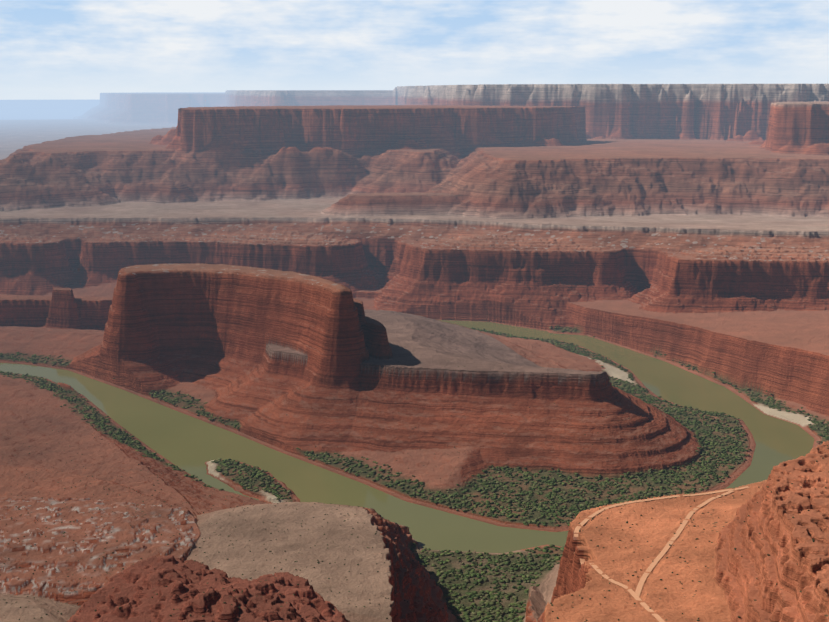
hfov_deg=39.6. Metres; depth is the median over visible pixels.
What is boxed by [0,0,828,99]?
sky
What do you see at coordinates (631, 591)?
dirt road
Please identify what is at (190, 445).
river
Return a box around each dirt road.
[574,486,749,621]
[635,490,732,596]
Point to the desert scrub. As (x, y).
(351, 534)
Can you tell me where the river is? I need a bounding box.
[0,320,813,552]
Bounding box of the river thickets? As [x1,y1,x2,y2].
[0,317,828,621]
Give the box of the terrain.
[0,84,828,621]
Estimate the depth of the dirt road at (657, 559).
1083.75 m
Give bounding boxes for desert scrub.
[0,361,828,621]

